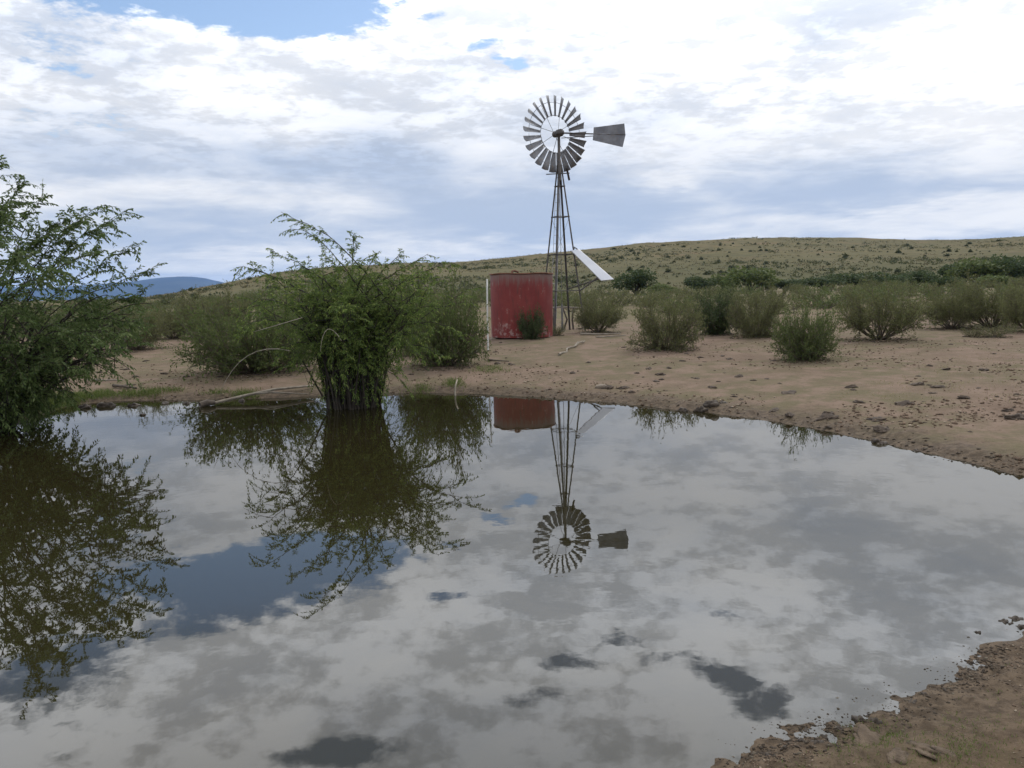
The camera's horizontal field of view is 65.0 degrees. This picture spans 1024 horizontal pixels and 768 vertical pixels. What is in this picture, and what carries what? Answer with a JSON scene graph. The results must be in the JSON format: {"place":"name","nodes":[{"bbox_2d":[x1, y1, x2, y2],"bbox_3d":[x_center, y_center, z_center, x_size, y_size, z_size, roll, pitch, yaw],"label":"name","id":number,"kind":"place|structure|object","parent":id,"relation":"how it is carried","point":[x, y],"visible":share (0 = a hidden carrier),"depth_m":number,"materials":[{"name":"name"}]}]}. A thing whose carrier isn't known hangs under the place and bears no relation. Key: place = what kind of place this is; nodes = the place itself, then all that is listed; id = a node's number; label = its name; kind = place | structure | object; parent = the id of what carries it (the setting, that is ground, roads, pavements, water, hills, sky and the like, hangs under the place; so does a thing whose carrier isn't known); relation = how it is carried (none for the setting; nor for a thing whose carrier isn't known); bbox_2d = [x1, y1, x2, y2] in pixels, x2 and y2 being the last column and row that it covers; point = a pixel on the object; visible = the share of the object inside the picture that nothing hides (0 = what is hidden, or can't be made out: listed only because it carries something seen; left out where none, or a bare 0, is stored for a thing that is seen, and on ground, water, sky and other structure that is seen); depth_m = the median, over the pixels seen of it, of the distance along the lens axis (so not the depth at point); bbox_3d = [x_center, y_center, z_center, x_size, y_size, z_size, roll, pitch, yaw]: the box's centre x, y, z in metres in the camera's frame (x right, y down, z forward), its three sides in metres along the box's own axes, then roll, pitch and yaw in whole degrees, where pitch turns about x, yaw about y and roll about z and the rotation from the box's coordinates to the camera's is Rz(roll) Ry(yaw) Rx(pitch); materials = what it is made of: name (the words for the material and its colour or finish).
{"place":"outdoors","nodes":[
{"label":"outdoors","id":0,"kind":"place"},
{"bbox_2d":[0,276,223,300],"bbox_3d":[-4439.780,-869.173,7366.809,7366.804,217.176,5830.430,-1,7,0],"label":"mountain","id":1,"kind":"structure","parent":0,"point":[164,285],"depth_m":7580.32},
{"bbox_2d":[0,393,1023,767],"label":"water","id":2,"kind":"structure","parent":0,"point":[452,581],"depth_m":5.11,"materials":[{"name":"liquid"}]},
{"bbox_2d":[96,402,115,406],"bbox_3d":[-7.000,0.384,13.899,0.365,0.141,0.202,-2,15,-16],"label":"mud clod","id":3,"kind":"object","parent":2,"relation":"in","point":[103,404],"visible":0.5,"depth_m":13.86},
{"bbox_2d":[198,385,312,406],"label":"fallen branch","id":4,"kind":"object","parent":2,"relation":"on","point":[206,402],"visible":0.96,"depth_m":14.12,"materials":[{"name":"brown wood"}]},
{"bbox_2d":[693,406,707,411],"bbox_3d":[2.759,0.376,11.743,0.182,0.124,0.188,-4,3,-29],"label":"mud clod","id":5,"kind":"object","parent":2,"relation":"in","point":[701,409],"visible":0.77,"depth_m":11.71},
{"bbox_2d":[0,236,1023,767],"bbox_3d":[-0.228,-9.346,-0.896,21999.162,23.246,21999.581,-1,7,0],"label":"ground","id":6,"kind":"structure","parent":0,"point":[820,388],"depth_m":14.65,"materials":[{"name":"soil"}]},
{"bbox_2d":[50,311,104,352],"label":"scrub bush","id":7,"kind":"object","parent":6,"relation":"on","point":[68,327],"visible":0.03,"depth_m":21.99,"materials":[{"name":"green plant"}]},
{"bbox_2d":[0,155,167,438],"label":"shore tree","id":8,"kind":"object","parent":6,"relation":"on","point":[26,375],"visible":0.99,"depth_m":11.25,"materials":[{"name":"green plant"}]},
{"bbox_2d":[78,404,91,408],"bbox_3d":[-7.327,0.400,13.777,0.240,0.131,0.200,-5,7,-31],"label":"mud clod","id":9,"kind":"object","parent":6,"relation":"on","point":[84,406],"visible":0.58,"depth_m":13.74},
{"bbox_2d":[112,384,136,388],"bbox_3d":[-7.395,0.036,15.445,0.642,0.087,0.220,1,7,21],"label":"stick","id":10,"kind":"object","parent":6,"relation":"on","point":[121,386],"visible":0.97,"depth_m":15.39,"materials":[{"name":"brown wood"}]},
{"bbox_2d":[98,299,173,349],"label":"scrub bush","id":11,"kind":"object","parent":6,"relation":"on","point":[155,334],"visible":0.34,"depth_m":22.76,"materials":[{"name":"green plant"}]},
{"bbox_2d":[144,301,190,338],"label":"scrub bush","id":12,"kind":"object","parent":6,"relation":"on","point":[170,317],"visible":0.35,"depth_m":27.10,"materials":[{"name":"green plant"}]},
{"bbox_2d":[163,297,185,307],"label":"distant bush","id":13,"kind":"object","parent":6,"relation":"on","point":[173,304],"visible":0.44,"depth_m":79.38,"materials":[{"name":"green plant"}]},
{"bbox_2d":[162,280,256,338],"bbox_3d":[-10.324,-2.338,27.859,3.212,2.610,3.061,-3,7,-15],"label":"scrub bush","id":14,"kind":"object","parent":6,"relation":"on","point":[225,303],"visible":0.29,"depth_m":27.42,"materials":[{"name":"green plant"}]},
{"bbox_2d":[156,278,319,383],"bbox_3d":[-5.611,-1.024,17.136,3.402,2.506,3.006,-6,8,-35],"label":"scrub bush","id":15,"kind":"object","parent":6,"relation":"on","point":[227,354],"visible":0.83,"depth_m":16.58,"materials":[{"name":"green plant"}]},
{"bbox_2d":[18,362,509,412],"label":"shore grass","id":16,"kind":"structure","parent":6,"relation":"on","point":[96,394],"depth_m":14.83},
{"bbox_2d":[252,286,289,306],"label":"distant bush","id":17,"kind":"object","parent":6,"relation":"on","point":[268,298],"visible":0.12,"depth_m":66.51,"materials":[{"name":"green plant"}]},
{"bbox_2d":[220,213,485,409],"bbox_3d":[-2.646,-0.937,12.849,3.574,3.352,3.747,5,9,43],"label":"pond bush","id":18,"kind":"object","parent":6,"relation":"on","point":[353,356],"visible":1,"depth_m":12.57,"materials":[{"name":"green plant"}]},
{"bbox_2d":[388,282,442,356],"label":"scrub bush","id":19,"kind":"object","parent":6,"relation":"on","point":[417,311],"visible":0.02,"depth_m":19.98,"materials":[{"name":"green plant"}]},
{"bbox_2d":[396,261,491,371],"bbox_3d":[-1.550,-1.297,17.576,2.238,2.838,2.096,-4,7,-21],"label":"scrub bush","id":20,"kind":"object","parent":6,"relation":"on","point":[444,342],"visible":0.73,"depth_m":17.24,"materials":[{"name":"green plant"}]},
{"bbox_2d":[426,293,483,317],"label":"distant bush","id":21,"kind":"object","parent":6,"relation":"on","point":[461,299],"visible":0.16,"depth_m":37.48,"materials":[{"name":"green plant"}]},
{"bbox_2d":[465,285,490,302],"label":"distant bush","id":22,"kind":"object","parent":6,"relation":"on","point":[481,294],"visible":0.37,"depth_m":70.83,"materials":[{"name":"green plant"}]},
{"bbox_2d":[486,279,488,350],"bbox_3d":[-0.618,-1.656,20.465,0.063,2.014,0.044,-1,7,0],"label":"pole","id":23,"kind":"object","parent":6,"relation":"on","point":[487,311],"visible":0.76,"depth_m":20.41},
{"bbox_2d":[489,270,552,337],"bbox_3d":[0.287,-2.432,24.231,1.938,1.985,1.938,-1,7,0],"label":"water tank","id":24,"kind":"object","parent":6,"relation":"on","point":[511,292],"visible":0.94,"depth_m":23.44,"materials":[{"name":"metal"}]},
{"bbox_2d":[515,302,547,339],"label":"scrub bush","id":25,"kind":"object","parent":6,"relation":"on","point":[532,331],"visible":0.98,"depth_m":23.08,"materials":[{"name":"green plant"}]},
{"bbox_2d":[61,236,1023,307],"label":"hill grass","id":26,"kind":"structure","parent":6,"relation":"on","point":[247,282],"depth_m":235.76,"materials":[{"name":"plant"}]},
{"bbox_2d":[63,339,1023,767],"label":"earth crumbs","id":27,"kind":"object","parent":6,"relation":"on","point":[973,415],"visible":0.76,"depth_m":12.24,"materials":[{"name":"soil"}]},
{"bbox_2d":[68,388,1022,478],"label":"shore litter","id":28,"kind":"object","parent":6,"relation":"on","point":[829,427],"visible":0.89,"depth_m":9.18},
{"bbox_2d":[73,236,1022,306],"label":"hill scrub","id":29,"kind":"object","parent":6,"relation":"on","point":[831,270],"visible":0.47,"depth_m":212.63,"materials":[{"name":"plant"}]},
{"bbox_2d":[80,324,1023,381],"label":"leaf litter","id":30,"kind":"object","parent":6,"relation":"on","point":[637,350],"visible":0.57,"depth_m":19.31,"materials":[{"name":"brown plant"}]},
{"bbox_2d":[91,339,1023,404],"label":"dry grass","id":31,"kind":"structure","parent":6,"relation":"on","point":[837,394],"depth_m":12.79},
{"bbox_2d":[553,320,565,335],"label":"scrub bush","id":32,"kind":"object","parent":6,"relation":"on","point":[560,331],"visible":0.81,"depth_m":24.47,"materials":[{"name":"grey plant"}]},
{"bbox_2d":[553,291,575,306],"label":"distant bush","id":33,"kind":"object","parent":6,"relation":"on","point":[558,303],"visible":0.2,"depth_m":54.24,"materials":[{"name":"green plant"}]},
{"bbox_2d":[553,307,586,328],"bbox_3d":[1.959,-2.153,27.775,1.471,1.048,0.181,3,8,31],"label":"pen fence","id":34,"kind":"object","parent":6,"relation":"on","point":[566,317],"visible":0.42,"depth_m":27.80,"materials":[{"name":"grey wood"}]},
{"bbox_2d":[558,340,584,354],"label":"branch","id":35,"kind":"object","parent":6,"relation":"on","point":[567,348],"visible":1,"depth_m":20.21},
{"bbox_2d":[558,295,586,310],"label":"distant bush","id":36,"kind":"object","parent":6,"relation":"on","point":[574,304],"visible":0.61,"depth_m":44.22,"materials":[{"name":"green plant"}]},
{"bbox_2d":[523,95,625,330],"bbox_3d":[2.020,-5.478,26.326,3.213,7.792,1.630,-1,7,0],"label":"windmill","id":37,"kind":"object","parent":6,"relation":"on","point":[613,134],"visible":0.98,"depth_m":26.07,"materials":[{"name":"metal"}]},
{"bbox_2d":[568,247,613,290],"bbox_3d":[2.369,-3.757,26.149,0.518,1.442,2.076,-7,9,-40],"label":"solar panel","id":38,"kind":"object","parent":37,"relation":"attached to","point":[597,271],"visible":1,"depth_m":25.89,"materials":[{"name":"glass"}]},
{"bbox_2d":[570,289,597,306],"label":"distant bush","id":39,"kind":"object","parent":6,"relation":"on","point":[596,297],"visible":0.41,"depth_m":51.28,"materials":[{"name":"green plant"}]},
{"bbox_2d":[570,289,627,332],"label":"scrub bush","id":40,"kind":"object","parent":6,"relation":"on","point":[608,318],"visible":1,"depth_m":25.45,"materials":[{"name":"green plant"}]},
{"bbox_2d":[580,333,620,334],"bbox_3d":[2.666,-1.512,24.261,1.272,0.066,0.064,1,7,23],"label":"log","id":41,"kind":"object","parent":6,"relation":"on","point":[598,333],"visible":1,"depth_m":24.27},
{"bbox_2d":[589,290,625,308],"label":"distant bush","id":42,"kind":"object","parent":6,"relation":"on","point":[612,298],"visible":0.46,"depth_m":47.91,"materials":[{"name":"green plant"}]},
{"bbox_2d":[594,299,622,314],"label":"distant bush","id":43,"kind":"object","parent":6,"relation":"on","point":[608,305],"visible":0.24,"depth_m":37.72,"materials":[{"name":"green plant"}]},
{"bbox_2d":[596,289,640,306],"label":"distant bush","id":44,"kind":"object","parent":6,"relation":"on","point":[623,300],"visible":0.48,"depth_m":50.98,"materials":[{"name":"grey plant"}]},
{"bbox_2d":[610,267,657,295],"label":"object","id":45,"kind":"object","parent":6,"relation":"on","point":[640,278],"visible":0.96,"depth_m":97.43,"materials":[{"name":"green plant"}]},
{"bbox_2d":[632,288,661,307],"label":"distant bush","id":46,"kind":"object","parent":6,"relation":"on","point":[646,299],"visible":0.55,"depth_m":47.61,"materials":[{"name":"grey plant"}]},
{"bbox_2d":[636,284,669,299],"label":"distant bush","id":47,"kind":"object","parent":6,"relation":"on","point":[652,292],"visible":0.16,"depth_m":62.99,"materials":[{"name":"green plant"}]},
{"bbox_2d":[646,283,677,293],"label":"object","id":48,"kind":"object","parent":6,"relation":"on","point":[663,286],"visible":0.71,"depth_m":92.01,"materials":[{"name":"green plant"}]},
{"bbox_2d":[622,284,708,352],"bbox_3d":[3.712,-1.389,19.105,2.066,2.092,2.367,-3,7,-12],"label":"scrub bush","id":49,"kind":"object","parent":6,"relation":"on","point":[682,335],"visible":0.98,"depth_m":18.83,"materials":[{"name":"green plant"}]},
{"bbox_2d":[652,294,686,312],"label":"distant bush","id":50,"kind":"object","parent":6,"relation":"on","point":[670,302],"visible":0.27,"depth_m":39.10,"materials":[{"name":"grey plant"}]},
{"bbox_2d":[684,275,717,289],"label":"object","id":51,"kind":"object","parent":6,"relation":"on","point":[698,282],"visible":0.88,"depth_m":103.43,"materials":[{"name":"green plant"}]},
{"bbox_2d":[683,288,736,309],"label":"distant bush","id":52,"kind":"object","parent":6,"relation":"on","point":[723,299],"visible":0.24,"depth_m":38.25,"materials":[{"name":"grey plant"}]},
{"bbox_2d":[703,400,718,407],"bbox_3d":[2.930,0.312,11.862,0.275,0.144,0.189,-9,-5,24],"label":"mud clod","id":53,"kind":"object","parent":6,"relation":"on","point":[712,403],"visible":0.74,"depth_m":11.81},
{"bbox_2d":[689,281,744,335],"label":"scrub bush","id":54,"kind":"object","parent":6,"relation":"on","point":[716,321],"visible":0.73,"depth_m":22.63,"materials":[{"name":"green plant"}]},
{"bbox_2d":[711,273,737,288],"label":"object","id":55,"kind":"object","parent":6,"relation":"on","point":[718,278],"visible":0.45,"depth_m":107.17,"materials":[{"name":"green plant"}]},
{"bbox_2d":[715,283,745,292],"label":"distant bush","id":56,"kind":"object","parent":6,"relation":"on","point":[730,289],"visible":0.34,"depth_m":75.60,"materials":[{"name":"green plant"}]},
{"bbox_2d":[737,282,761,297],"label":"distant bush","id":57,"kind":"object","parent":6,"relation":"on","point":[750,290],"visible":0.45,"depth_m":68.12,"materials":[{"name":"green plant"}]},
{"bbox_2d":[720,265,783,291],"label":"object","id":58,"kind":"object","parent":6,"relation":"on","point":[747,276],"visible":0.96,"depth_m":98.08,"materials":[{"name":"green plant"}]},
{"bbox_2d":[723,277,788,338],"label":"scrub bush","id":59,"kind":"object","parent":6,"relation":"on","point":[747,327],"visible":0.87,"depth_m":21.12,"materials":[{"name":"green plant"}]},
{"bbox_2d":[742,291,773,307],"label":"distant bush","id":60,"kind":"object","parent":6,"relation":"on","point":[753,300],"visible":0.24,"depth_m":41.00,"materials":[{"name":"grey plant"}]},
{"bbox_2d":[746,290,804,313],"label":"distant bush","id":61,"kind":"object","parent":6,"relation":"on","point":[786,306],"visible":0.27,"depth_m":35.03,"materials":[{"name":"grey plant"}]},
{"bbox_2d":[766,284,795,298],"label":"distant bush","id":62,"kind":"object","parent":6,"relation":"on","point":[784,291],"visible":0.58,"depth_m":59.89,"materials":[{"name":"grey plant"}]},
{"bbox_2d":[769,278,808,289],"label":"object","id":63,"kind":"object","parent":6,"relation":"on","point":[784,282],"visible":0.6,"depth_m":104.35,"materials":[{"name":"green plant"}]},
{"bbox_2d":[767,288,843,362],"bbox_3d":[5.861,-1.035,16.059,1.453,1.802,1.430,2,7,23],"label":"scrub bush","id":64,"kind":"object","parent":6,"relation":"on","point":[809,344],"visible":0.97,"depth_m":15.87,"materials":[{"name":"green plant"}]},
{"bbox_2d":[785,286,829,307],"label":"distant bush","id":65,"kind":"object","parent":6,"relation":"on","point":[810,298],"visible":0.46,"depth_m":41.45,"materials":[{"name":"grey plant"}]},
{"bbox_2d":[794,281,830,298],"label":"distant bush","id":66,"kind":"object","parent":6,"relation":"on","point":[815,291],"visible":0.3,"depth_m":56.25,"materials":[{"name":"green plant"}]},
{"bbox_2d":[795,273,848,289],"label":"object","id":67,"kind":"object","parent":6,"relation":"on","point":[822,280],"visible":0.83,"depth_m":105.39,"materials":[{"name":"green plant"}]},
{"bbox_2d":[816,413,838,420],"bbox_3d":[4.076,0.426,10.410,0.306,0.094,0.191,-9,7,9],"label":"dung","id":68,"kind":"object","parent":6,"relation":"on","point":[826,416],"visible":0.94,"depth_m":10.37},
{"bbox_2d":[800,280,857,308],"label":"distant bush","id":69,"kind":"object","parent":6,"relation":"on","point":[829,301],"visible":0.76,"depth_m":39.14,"materials":[{"name":"green plant"}]},
{"bbox_2d":[823,284,861,306],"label":"distant bush","id":70,"kind":"object","parent":6,"relation":"on","point":[837,296],"visible":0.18,"depth_m":42.26,"materials":[{"name":"green plant"}]},
{"bbox_2d":[832,281,857,295],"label":"distant bush","id":71,"kind":"object","parent":6,"relation":"on","point":[840,287],"visible":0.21,"depth_m":60.51,"materials":[{"name":"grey plant"}]},
{"bbox_2d":[843,272,871,285],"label":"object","id":72,"kind":"object","parent":6,"relation":"on","point":[853,278],"visible":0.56,"depth_m":106.17,"materials":[{"name":"green plant"}]},
{"bbox_2d":[851,715,866,721],"bbox_3d":[1.465,1.429,3.404,0.069,0.044,0.070,-14,3,-14],"label":"mud clod","id":73,"kind":"object","parent":6,"relation":"on","point":[858,718],"visible":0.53,"depth_m":3.40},
{"bbox_2d":[853,724,881,745],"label":"mud slab","id":74,"kind":"structure","parent":6,"relation":"on","point":[865,734],"depth_m":3.20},
{"bbox_2d":[718,628,1023,767],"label":"wet grit","id":75,"kind":"object","parent":6,"relation":"on","point":[828,726],"visible":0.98,"depth_m":3.39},
{"bbox_2d":[869,717,882,723],"bbox_3d":[1.530,1.423,3.370,0.059,0.047,0.061,1,15,4],"label":"mud clod","id":76,"kind":"object","parent":6,"relation":"on","point":[875,720],"visible":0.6,"depth_m":3.37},
{"bbox_2d":[866,416,885,421],"bbox_3d":[4.589,0.444,10.130,0.255,0.056,0.221,-6,10,45],"label":"dung","id":77,"kind":"object","parent":6,"relation":"on","point":[879,418],"visible":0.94,"depth_m":10.10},
{"bbox_2d":[872,425,889,432],"bbox_3d":[4.380,0.530,9.522,0.177,0.054,0.215,-9,20,-22],"label":"dung","id":78,"kind":"object","parent":6,"relation":"on","point":[879,428],"visible":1,"depth_m":9.50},
{"bbox_2d":[828,273,944,341],"bbox_3d":[8.843,-1.786,19.429,2.516,1.859,2.589,0,7,8],"label":"scrub bush","id":79,"kind":"object","parent":6,"relation":"on","point":[861,318],"visible":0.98,"depth_m":19.11,"materials":[{"name":"green plant"}]},
{"bbox_2d":[862,271,916,284],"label":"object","id":80,"kind":"object","parent":6,"relation":"on","point":[888,277],"visible":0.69,"depth_m":102.93,"materials":[{"name":"green plant"}]},
{"bbox_2d":[886,747,908,764],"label":"mud slab","id":81,"kind":"structure","parent":6,"relation":"on","point":[898,754],"depth_m":3.02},
{"bbox_2d":[774,663,1022,767],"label":"bank grass","id":82,"kind":"structure","parent":6,"relation":"on","point":[960,745],"depth_m":3.12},
{"bbox_2d":[894,400,914,405],"bbox_3d":[5.282,0.263,10.826,0.265,0.086,0.274,-6,13,16],"label":"dung","id":83,"kind":"object","parent":6,"relation":"on","point":[903,403],"visible":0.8,"depth_m":10.79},
{"bbox_2d":[902,278,928,291],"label":"distant bush","id":84,"kind":"object","parent":6,"relation":"on","point":[914,285],"visible":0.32,"depth_m":68.53,"materials":[{"name":"green plant"}]},
{"bbox_2d":[902,269,934,284],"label":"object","id":85,"kind":"object","parent":6,"relation":"on","point":[918,274],"visible":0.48,"depth_m":103.77,"materials":[{"name":"green plant"}]},
{"bbox_2d":[906,740,939,760],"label":"mud slab","id":86,"kind":"structure","parent":6,"relation":"on","point":[928,751],"depth_m":3.05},
{"bbox_2d":[913,279,952,300],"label":"distant bush","id":87,"kind":"object","parent":6,"relation":"on","point":[929,291],"visible":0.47,"depth_m":46.33,"materials":[{"name":"green plant"}]},
{"bbox_2d":[919,280,948,293],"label":"distant bush","id":88,"kind":"object","parent":6,"relation":"on","point":[935,284],"visible":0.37,"depth_m":54.29,"materials":[{"name":"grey plant"}]},
{"bbox_2d":[921,274,963,286],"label":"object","id":89,"kind":"object","parent":6,"relation":"on","point":[938,280],"visible":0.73,"depth_m":90.42,"materials":[{"name":"green plant"}]},
{"bbox_2d":[929,745,956,756],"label":"mud slab","id":90,"kind":"structure","parent":6,"relation":"on","point":[942,751],"depth_m":3.04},
{"bbox_2d":[916,273,990,328],"bbox_3d":[12.469,-2.232,22.647,1.943,1.769,2.026,4,9,40],"label":"scrub bush","id":91,"kind":"object","parent":6,"relation":"on","point":[964,311],"visible":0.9,"depth_m":22.37,"materials":[{"name":"green plant"}]},
{"bbox_2d":[937,262,974,281],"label":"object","id":92,"kind":"object","parent":6,"relation":"on","point":[944,268],"visible":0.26,"depth_m":105.53,"materials":[{"name":"green plant"}]},
{"bbox_2d":[944,278,972,293],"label":"distant bush","id":93,"kind":"object","parent":6,"relation":"on","point":[955,279],"visible":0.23,"depth_m":57.36,"materials":[{"name":"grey plant"}]},
{"bbox_2d":[947,281,990,295],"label":"distant bush","id":94,"kind":"object","parent":6,"relation":"on","point":[965,288],"visible":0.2,"depth_m":51.29,"materials":[{"name":"green plant"}]},
{"bbox_2d":[961,323,982,336],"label":"scrub bush","id":95,"kind":"object","parent":6,"relation":"on","point":[969,334],"visible":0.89,"depth_m":19.78,"materials":[{"name":"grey plant"}]},
{"bbox_2d":[926,268,1023,327],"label":"scrub bush","id":96,"kind":"object","parent":6,"relation":"on","point":[992,307],"visible":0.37,"depth_m":22.64,"materials":[{"name":"green plant"}]},
{"bbox_2d":[943,256,1016,283],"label":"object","id":97,"kind":"object","parent":6,"relation":"on","point":[980,267],"visible":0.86,"depth_m":98.16,"materials":[{"name":"green plant"}]},
{"bbox_2d":[965,320,1018,337],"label":"scrub bush","id":98,"kind":"object","parent":6,"relation":"on","point":[994,332],"visible":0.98,"depth_m":19.40,"materials":[{"name":"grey plant"}]},
{"bbox_2d":[973,274,1019,287],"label":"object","id":99,"kind":"object","parent":6,"relation":"on","point":[1000,278],"visible":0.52,"depth_m":84.22,"materials":[{"name":"green plant"}]},
{"bbox_2d":[983,253,1023,280],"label":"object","id":100,"kind":"object","parent":6,"relation":"on","point":[1011,261],"visible":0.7,"depth_m":97.72,"materials":[{"name":"green plant"}]},
{"bbox_2d":[995,276,1023,331],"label":"scrub bush","id":101,"kind":"object","parent":6,"relation":"on","point":[1015,309],"visible":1,"depth_m":20.72,"materials":[{"name":"green plant"}]},
{"bbox_2d":[1004,413,1023,419],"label":"dung","id":102,"kind":"object","parent":6,"relation":"on","point":[1018,416],"visible":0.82,"depth_m":9.61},
{"bbox_2d":[1008,615,1023,620],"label":"mud clod","id":103,"kind":"object","parent":6,"relation":"on","point":[1015,618],"visible":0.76,"depth_m":4.36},
{"bbox_2d":[0,0,1023,287],"label":"sky","id":104,"kind":"structure","parent":0,"point":[395,124],"materials":[{"name":"white"}]},
{"bbox_2d":[781,390,796,394],"bbox_3d":[4.219,0.137,12.227,0.277,0.054,0.276,-10,14,-21],"label":"dung","id":105,"kind":"object","parent":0,"point":[789,392],"visible":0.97,"depth_m":12.22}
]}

